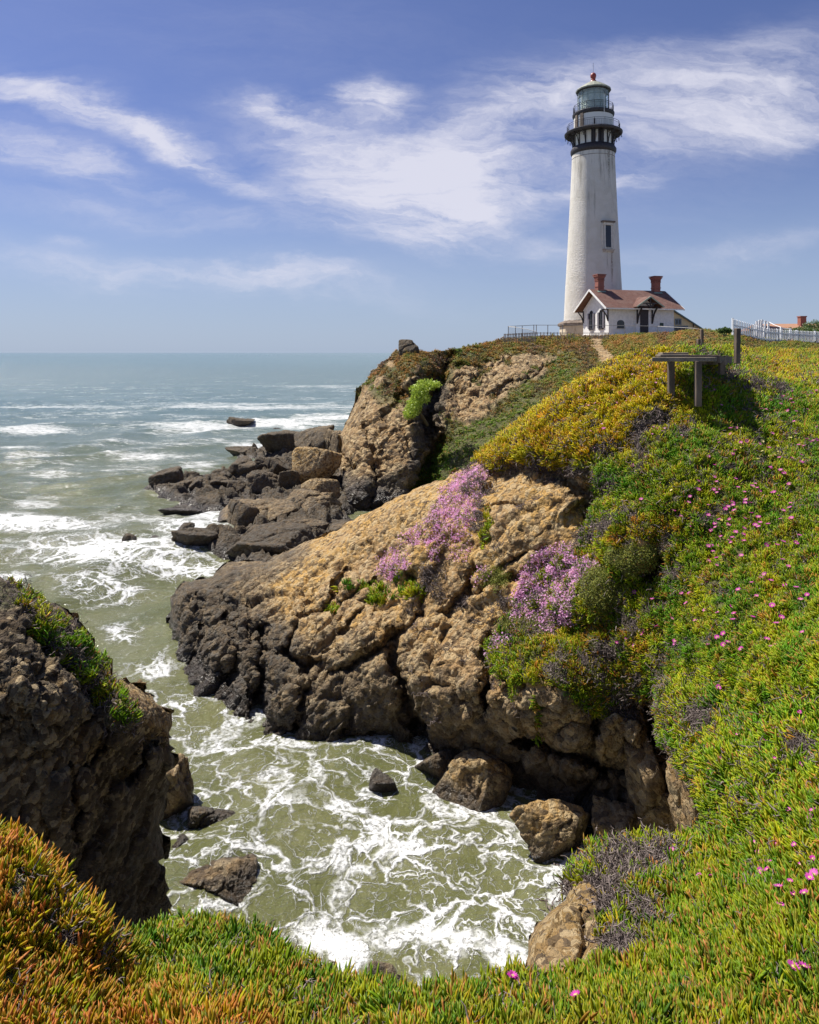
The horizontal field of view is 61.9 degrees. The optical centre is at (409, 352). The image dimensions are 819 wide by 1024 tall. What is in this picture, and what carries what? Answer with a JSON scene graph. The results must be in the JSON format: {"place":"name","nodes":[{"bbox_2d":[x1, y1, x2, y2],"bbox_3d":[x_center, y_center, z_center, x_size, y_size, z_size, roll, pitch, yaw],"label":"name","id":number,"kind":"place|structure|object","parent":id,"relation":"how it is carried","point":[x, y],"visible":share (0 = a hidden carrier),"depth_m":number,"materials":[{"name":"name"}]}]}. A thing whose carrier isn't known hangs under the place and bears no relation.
{"place":"outdoors","nodes":[
{"label":"outdoors","id":0,"kind":"place"},
{"bbox_2d":[0,577,178,929],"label":"rock outcrop","id":1,"kind":"object","parent":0,"point":[74,783],"visible":0.68,"depth_m":8.36,"materials":[{"name":"grey stone"}]},
{"bbox_2d":[0,353,594,986],"bbox_3d":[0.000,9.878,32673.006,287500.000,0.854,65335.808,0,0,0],"label":"sea","id":2,"kind":"structure","parent":0,"point":[414,877],"depth_m":19.09,"materials":[{"name":"liquid"}]},
{"bbox_2d":[122,533,136,540],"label":"sea rock","id":3,"kind":"object","parent":2,"relation":"in","point":[128,536],"visible":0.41,"depth_m":35.59,"materials":[{"name":"grey stone"}]},
{"bbox_2d":[163,753,193,819],"bbox_3d":[-5.473,9.688,15.107,1.400,1.679,1.012,0,0,12],"label":"boulder","id":4,"kind":"object","parent":2,"relation":"in","point":[180,796],"visible":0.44,"depth_m":14.72,"materials":[{"name":"brown stone"}]},
{"bbox_2d":[172,833,188,847],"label":"sea rock","id":5,"kind":"object","parent":2,"relation":"in","point":[183,838],"visible":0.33,"depth_m":13.80,"materials":[{"name":"grey stone"}]},
{"bbox_2d":[178,522,194,529],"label":"sea rock","id":6,"kind":"object","parent":2,"relation":"in","point":[187,524],"visible":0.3,"depth_m":38.19,"materials":[{"name":"stone"}]},
{"bbox_2d":[169,494,249,506],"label":"sea rock","id":7,"kind":"object","parent":2,"relation":"in","point":[237,498],"visible":0.12,"depth_m":45.73,"materials":[{"name":"stone"}]},
{"bbox_2d":[187,806,234,828],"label":"sea rock","id":8,"kind":"object","parent":2,"relation":"in","point":[201,817],"visible":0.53,"depth_m":14.38,"materials":[{"name":"stone"}]},
{"bbox_2d":[179,854,257,905],"bbox_3d":[-3.730,10.101,12.918,1.729,0.881,1.103,0,0,0],"label":"sea rock","id":9,"kind":"object","parent":2,"relation":"in","point":[233,880],"visible":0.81,"depth_m":12.77,"materials":[{"name":"brown stone"}]},
{"bbox_2d":[226,417,254,425],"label":"boulder","id":10,"kind":"object","parent":2,"relation":"in","point":[238,421],"visible":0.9,"depth_m":93.32,"materials":[{"name":"stone"}]},
{"bbox_2d":[142,442,353,561],"bbox_3d":[-13.528,9.848,54.440,21.070,2.303,46.880,0,0,0],"label":"reef","id":11,"kind":"object","parent":2,"relation":"in","point":[181,493],"visible":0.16,"depth_m":44.80},
{"bbox_2d":[148,466,183,485],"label":"boulder","id":12,"kind":"object","parent":11,"relation":"on","point":[175,474],"visible":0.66,"depth_m":50.14,"materials":[{"name":"stone"}]},
{"bbox_2d":[169,480,191,487],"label":"boulder","id":13,"kind":"object","parent":11,"relation":"on","point":[187,483],"visible":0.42,"depth_m":49.11,"materials":[{"name":"grey stone"}]},
{"bbox_2d":[158,505,207,514],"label":"sea rock","id":14,"kind":"object","parent":11,"relation":"on","point":[185,509],"visible":0.67,"depth_m":42.87,"materials":[{"name":"grey stone"}]},
{"bbox_2d":[171,527,217,545],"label":"boulder","id":15,"kind":"object","parent":11,"relation":"on","point":[193,536],"visible":0.63,"depth_m":34.81,"materials":[{"name":"stone"}]},
{"bbox_2d":[188,476,209,490],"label":"boulder","id":16,"kind":"object","parent":11,"relation":"on","point":[197,481],"visible":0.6,"depth_m":49.15,"materials":[{"name":"stone"}]},
{"bbox_2d":[195,496,228,508],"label":"sea rock","id":17,"kind":"object","parent":11,"relation":"on","point":[201,502],"visible":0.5,"depth_m":44.07,"materials":[{"name":"grey stone"}]},
{"bbox_2d":[210,536,225,551],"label":"boulder","id":18,"kind":"object","parent":11,"relation":"on","point":[217,542],"visible":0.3,"depth_m":34.87,"materials":[{"name":"stone"}]},
{"bbox_2d":[210,471,230,487],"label":"boulder","id":19,"kind":"object","parent":11,"relation":"on","point":[220,478],"visible":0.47,"depth_m":48.85,"materials":[{"name":"grey stone"}]},
{"bbox_2d":[227,480,245,493],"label":"boulder","id":20,"kind":"object","parent":11,"relation":"on","point":[238,486],"visible":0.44,"depth_m":47.21,"materials":[{"name":"grey stone"}]},
{"bbox_2d":[225,446,256,455],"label":"boulder","id":21,"kind":"object","parent":11,"relation":"on","point":[234,450],"visible":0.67,"depth_m":66.27,"materials":[{"name":"grey stone"}]},
{"bbox_2d":[228,455,256,475],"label":"boulder","id":22,"kind":"object","parent":11,"relation":"on","point":[241,465],"visible":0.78,"depth_m":53.03,"materials":[{"name":"grey stone"}]},
{"bbox_2d":[227,499,259,526],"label":"boulder","id":23,"kind":"object","parent":11,"relation":"on","point":[241,514],"visible":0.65,"depth_m":38.70,"materials":[{"name":"brown stone"}]},
{"bbox_2d":[246,524,258,532],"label":"boulder","id":24,"kind":"object","parent":11,"relation":"on","point":[252,527],"visible":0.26,"depth_m":35.88,"materials":[{"name":"grey stone"}]},
{"bbox_2d":[217,498,299,522],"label":"boulder","id":25,"kind":"object","parent":11,"relation":"on","point":[271,509],"visible":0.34,"depth_m":40.21,"materials":[{"name":"brown stone"}]},
{"bbox_2d":[254,455,266,469],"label":"boulder","id":26,"kind":"object","parent":11,"relation":"on","point":[259,461],"visible":0.28,"depth_m":55.23,"materials":[{"name":"stone"}]},
{"bbox_2d":[247,470,277,493],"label":"boulder","id":27,"kind":"object","parent":11,"relation":"on","point":[259,481],"visible":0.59,"depth_m":47.88,"materials":[{"name":"grey stone"}]},
{"bbox_2d":[225,522,313,557],"bbox_3d":[-6.984,9.645,33.885,4.314,1.753,3.116,0,0,0],"label":"boulder","id":28,"kind":"object","parent":11,"relation":"on","point":[273,538],"visible":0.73,"depth_m":33.38,"materials":[{"name":"grey stone"}]},
{"bbox_2d":[265,457,288,474],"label":"boulder","id":29,"kind":"object","parent":11,"relation":"on","point":[276,465],"visible":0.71,"depth_m":53.32,"materials":[{"name":"grey stone"}]},
{"bbox_2d":[257,430,297,452],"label":"boulder","id":30,"kind":"object","parent":11,"relation":"on","point":[271,442],"visible":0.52,"depth_m":65.34,"materials":[{"name":"stone"}]},
{"bbox_2d":[277,470,300,488],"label":"boulder","id":31,"kind":"object","parent":11,"relation":"on","point":[289,479],"visible":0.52,"depth_m":47.24,"materials":[{"name":"grey stone"}]},
{"bbox_2d":[282,517,328,529],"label":"boulder","id":32,"kind":"object","parent":11,"relation":"on","point":[314,523],"visible":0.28,"depth_m":36.95,"materials":[{"name":"brown stone"}]},
{"bbox_2d":[285,489,341,511],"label":"boulder","id":33,"kind":"object","parent":11,"relation":"on","point":[306,499],"visible":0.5,"depth_m":41.95,"materials":[{"name":"brown stone"}]},
{"bbox_2d":[294,425,334,448],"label":"boulder","id":34,"kind":"object","parent":11,"relation":"on","point":[311,437],"visible":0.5,"depth_m":61.51,"materials":[{"name":"grey stone"}]},
{"bbox_2d":[292,447,341,483],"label":"boulder","id":35,"kind":"object","parent":11,"relation":"on","point":[308,463],"visible":0.81,"depth_m":48.37,"materials":[{"name":"beige stone"}]},
{"bbox_2d":[301,478,340,498],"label":"boulder","id":36,"kind":"object","parent":11,"relation":"on","point":[320,485],"visible":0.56,"depth_m":45.23,"materials":[{"name":"brown stone"}]},
{"bbox_2d":[323,429,341,452],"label":"boulder","id":37,"kind":"object","parent":11,"relation":"on","point":[333,440],"visible":0.54,"depth_m":58.82,"materials":[{"name":"grey stone"}]},
{"bbox_2d":[327,520,351,531],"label":"boulder","id":38,"kind":"object","parent":11,"relation":"on","point":[336,526],"visible":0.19,"depth_m":34.50,"materials":[{"name":"stone"}]},
{"bbox_2d":[328,519,352,523],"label":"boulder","id":39,"kind":"object","parent":11,"relation":"on","point":[334,521],"visible":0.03,"depth_m":38.80,"materials":[{"name":"grey stone"}]},
{"bbox_2d":[369,768,397,792],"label":"sea rock","id":40,"kind":"object","parent":2,"relation":"in","point":[380,781],"visible":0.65,"depth_m":15.57,"materials":[{"name":"grey stone"}]},
{"bbox_2d":[367,961,400,981],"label":"sea rock","id":41,"kind":"object","parent":2,"relation":"in","point":[388,967],"visible":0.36,"depth_m":10.81,"materials":[{"name":"brown stone"}]},
{"bbox_2d":[415,748,458,779],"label":"sea rock","id":42,"kind":"object","parent":2,"relation":"in","point":[435,765],"visible":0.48,"depth_m":16.04,"materials":[{"name":"stone"}]},
{"bbox_2d":[509,798,589,862],"bbox_3d":[3.039,9.829,14.006,1.812,1.351,1.082,0,0,-40],"label":"boulder","id":43,"kind":"object","parent":2,"relation":"in","point":[548,829],"visible":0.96,"depth_m":13.63,"materials":[{"name":"brown stone"}]},
{"bbox_2d":[0,677,818,1023],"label":"ground","id":44,"kind":"structure","parent":0,"point":[562,931],"depth_m":5.13,"materials":[{"name":"brown stone"}]},
{"bbox_2d":[507,970,517,984],"bbox_3d":[0.535,3.280,3.557,0.065,0.080,0.058,0,-12,20],"label":"magenta flower","id":45,"kind":"object","parent":44,"relation":"on","point":[514,974],"visible":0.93,"depth_m":3.56,"materials":[{"name":"pink plant"}]},
{"bbox_2d":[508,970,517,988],"bbox_3d":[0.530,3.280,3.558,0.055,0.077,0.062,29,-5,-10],"label":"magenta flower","id":46,"kind":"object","parent":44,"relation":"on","point":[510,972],"visible":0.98,"depth_m":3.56,"materials":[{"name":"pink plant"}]},
{"bbox_2d":[570,989,579,1001],"bbox_3d":[0.761,2.933,3.085,0.052,0.069,0.052,0,-29,-41],"label":"magenta flower","id":47,"kind":"object","parent":44,"relation":"on","point":[574,993],"visible":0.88,"depth_m":3.10,"materials":[{"name":"pink plant"}]},
{"bbox_2d":[787,959,799,971],"bbox_3d":[1.775,2.875,3.165,0.058,0.080,0.065,12,1,3],"label":"magenta flower","id":48,"kind":"object","parent":44,"relation":"on","point":[790,963],"visible":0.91,"depth_m":3.17,"materials":[{"name":"pink plant"}]},
{"bbox_2d":[799,960,810,979],"bbox_3d":[1.815,2.862,3.147,0.058,0.077,0.058,30,-19,-37],"label":"magenta flower","id":49,"kind":"object","parent":44,"relation":"on","point":[804,966],"visible":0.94,"depth_m":3.15,"materials":[{"name":"pink plant"}]},
{"bbox_2d":[804,872,813,881],"bbox_3d":[2.454,3.234,4.174,0.058,0.080,0.064,-15,5,-17],"label":"magenta flower","id":50,"kind":"object","parent":44,"relation":"on","point":[809,876],"visible":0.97,"depth_m":4.17,"materials":[{"name":"pink plant"}]},
{"bbox_2d":[0,0,818,352],"label":"sky","id":51,"kind":"structure","parent":0,"point":[177,176],"materials":[{"name":"blue"}]},
{"bbox_2d":[166,355,818,824],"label":"headland","id":52,"kind":"structure","parent":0,"point":[278,645],"depth_m":17.79,"materials":[{"name":"brown stone"}]},
{"bbox_2d":[0,342,818,1023],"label":"ice plant","id":53,"kind":"object","parent":52,"relation":"on","point":[738,986],"visible":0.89,"depth_m":6.40,"materials":[{"name":"green plant"}]},
{"bbox_2d":[0,339,818,1023],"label":"ground cover plants","id":54,"kind":"object","parent":52,"relation":"on","point":[610,889],"visible":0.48,"depth_m":11.42,"materials":[{"name":"green plant"}]},
{"bbox_2d":[432,747,512,811],"bbox_3d":[1.381,9.881,15.581,1.890,1.429,1.309,0,0,16],"label":"boulder","id":55,"kind":"object","parent":52,"relation":"on","point":[476,780],"visible":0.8,"depth_m":15.34,"materials":[{"name":"brown stone"}]},
{"bbox_2d":[377,463,661,658],"bbox_3d":[2.099,5.382,18.015,6.282,4.393,9.165,0,0,0],"label":"cushion plant","id":56,"kind":"object","parent":52,"relation":"on","point":[602,605],"visible":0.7,"depth_m":14.70,"materials":[{"name":"plant"}]},
{"bbox_2d":[374,463,599,661],"bbox_3d":[1.745,5.381,18.726,5.752,4.321,8.144,0,0,0],"label":"pink blossom","id":57,"kind":"object","parent":56,"relation":"attached to","point":[545,552],"visible":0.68,"depth_m":16.79,"materials":[{"name":"plant"}]},
{"bbox_2d":[592,795,636,837],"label":"boulder","id":58,"kind":"object","parent":52,"relation":"on","point":[606,813],"visible":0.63,"depth_m":13.63,"materials":[{"name":"brown stone"}]},
{"bbox_2d":[624,725,666,816],"bbox_3d":[4.739,8.434,13.683,0.862,1.724,1.088,0,0,0],"label":"boulder","id":59,"kind":"object","parent":52,"relation":"on","point":[646,786],"visible":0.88,"depth_m":13.42,"materials":[{"name":"brown stone"}]},
{"bbox_2d":[627,789,676,834],"bbox_3d":[5.161,9.543,13.835,1.289,2.028,1.570,0,0,0],"label":"boulder","id":60,"kind":"object","parent":52,"relation":"on","point":[658,812],"visible":0.12,"depth_m":13.33,"materials":[{"name":"brown stone"}]},
{"bbox_2d":[666,751,701,832],"bbox_3d":[5.119,7.863,12.575,0.532,2.368,0.910,0,0,-26],"label":"boulder","id":61,"kind":"object","parent":52,"relation":"on","point":[679,800],"visible":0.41,"depth_m":12.54,"materials":[{"name":"brown stone"}]},
{"bbox_2d":[652,352,731,406],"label":"wooden platform","id":62,"kind":"structure","parent":52,"relation":"on","point":[672,358],"depth_m":16.39,"materials":[{"name":"grey wood"}]},
{"bbox_2d":[700,329,703,342],"bbox_3d":[9.211,-0.363,21.500,0.092,0.747,0.092,0,0,-11],"label":"wooden post","id":63,"kind":"object","parent":52,"relation":"on","point":[702,334],"visible":0.5,"depth_m":21.46,"materials":[{"name":"wood"}]},
{"bbox_2d":[734,328,740,363],"bbox_3d":[9.413,-0.194,19.601,0.138,1.012,0.137,1,0,-11],"label":"wooden post","id":64,"kind":"object","parent":52,"relation":"on","point":[737,345],"visible":1,"depth_m":19.54,"materials":[{"name":"grey wood"}]},
{"bbox_2d":[336,334,803,511],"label":"hillside","id":65,"kind":"structure","parent":0,"point":[387,449],"depth_m":52.49,"materials":[{"name":"brown stone"}]},
{"bbox_2d":[398,339,419,356],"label":"boulder","id":66,"kind":"object","parent":65,"relation":"on","point":[407,345],"visible":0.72,"depth_m":60.80,"materials":[{"name":"grey stone"}]},
{"bbox_2d":[402,378,441,425],"bbox_3d":[0.933,3.648,49.759,2.949,3.703,2.696,0,0,0],"label":"shrub","id":67,"kind":"object","parent":65,"relation":"on","point":[414,410],"visible":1,"depth_m":49.13,"materials":[{"name":"green plant"}]},
{"bbox_2d":[504,332,608,341],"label":"picket fence","id":68,"kind":"object","parent":65,"relation":"on","point":[519,336],"visible":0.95,"depth_m":73.48,"materials":[{"name":"white wood"}]},
{"bbox_2d":[354,328,818,489],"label":"ground cover","id":69,"kind":"object","parent":65,"relation":"on","point":[625,341],"visible":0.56,"depth_m":60.87,"materials":[{"name":"green plant"}]},
{"bbox_2d":[558,73,622,335],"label":"lighthouse","id":70,"kind":"object","parent":65,"relation":"on","point":[593,230],"visible":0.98,"depth_m":94.37,"materials":[{"name":"paint"}]},
{"bbox_2d":[601,220,615,252],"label":"window","id":71,"kind":"structure","parent":70,"relation":"in","point":[607,231],"depth_m":93.49,"materials":[{"name":"black glass"}]},
{"bbox_2d":[508,325,695,335],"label":"chain link fence","id":72,"kind":"object","parent":65,"relation":"on","point":[522,328],"visible":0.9,"depth_m":77.52,"materials":[{"name":"metal"}]},
{"bbox_2d":[573,274,684,335],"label":"house","id":73,"kind":"structure","parent":65,"relation":"on","point":[642,311],"depth_m":86.77,"materials":[{"name":"white paint"}]},
{"bbox_2d":[589,311,592,329],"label":"window","id":74,"kind":"structure","parent":73,"relation":"in","point":[590,314],"depth_m":89.25,"materials":[{"name":"black glass"}]},
{"bbox_2d":[598,310,602,329],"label":"window","id":75,"kind":"structure","parent":73,"relation":"in","point":[600,312],"depth_m":86.82,"materials":[{"name":"black glass"}]},
{"bbox_2d":[617,320,623,327],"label":"window","id":76,"kind":"structure","parent":73,"relation":"in","point":[620,322],"depth_m":85.35,"materials":[{"name":"black glass"}]},
{"bbox_2d":[640,310,647,332],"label":"door","id":77,"kind":"structure","parent":73,"relation":"in","point":[644,313],"depth_m":85.72,"materials":[{"name":"wood"}]},
{"bbox_2d":[674,310,701,330],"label":"building","id":78,"kind":"structure","parent":65,"relation":"on","point":[680,320],"depth_m":104.98,"materials":[{"name":"beige paint"}]},
{"bbox_2d":[675,319,681,324],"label":"window","id":79,"kind":"structure","parent":78,"relation":"in","point":[677,321],"depth_m":104.88,"materials":[{"name":"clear glass"}]},
{"bbox_2d":[674,326,687,330],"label":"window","id":80,"kind":"structure","parent":78,"relation":"in","point":[685,327],"depth_m":104.93,"materials":[{"name":"glass"}]},
{"bbox_2d":[717,327,733,336],"bbox_3d":[23.122,-1.469,49.995,1.240,0.952,0.614,0,0,0],"label":"shrub","id":81,"kind":"object","parent":65,"relation":"on","point":[722,330],"visible":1,"depth_m":49.90,"materials":[{"name":"green plant"}]},
{"bbox_2d":[755,320,791,338],"bbox_3d":[30.384,-1.773,57.000,1.123,2.122,2.662,0,0,-21],"label":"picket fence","id":82,"kind":"object","parent":65,"relation":"on","point":[758,324],"visible":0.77,"depth_m":57.94,"materials":[{"name":"white paint"}]},
{"bbox_2d":[732,318,818,343],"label":"picket fence","id":83,"kind":"object","parent":65,"relation":"on","point":[757,330],"visible":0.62,"depth_m":53.33,"materials":[{"name":"white paint"}]},
{"bbox_2d":[741,316,816,339],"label":"house","id":84,"kind":"structure","parent":65,"relation":"on","point":[801,320],"depth_m":86.24,"materials":[{"name":"brick"}]},
{"bbox_2d":[785,326,818,338],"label":"shrub","id":85,"kind":"object","parent":65,"relation":"on","point":[805,329],"visible":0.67,"depth_m":61.91,"materials":[{"name":"green plant"}]},
{"bbox_2d":[801,319,818,334],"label":"shrub","id":86,"kind":"object","parent":65,"relation":"on","point":[811,324],"visible":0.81,"depth_m":63.91,"materials":[{"name":"green plant"}]},
{"bbox_2d":[591,338,612,363],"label":"path","id":87,"kind":"structure","parent":0,"point":[604,355],"depth_m":71.58,"materials":[{"name":"beige soil"}]}
]}

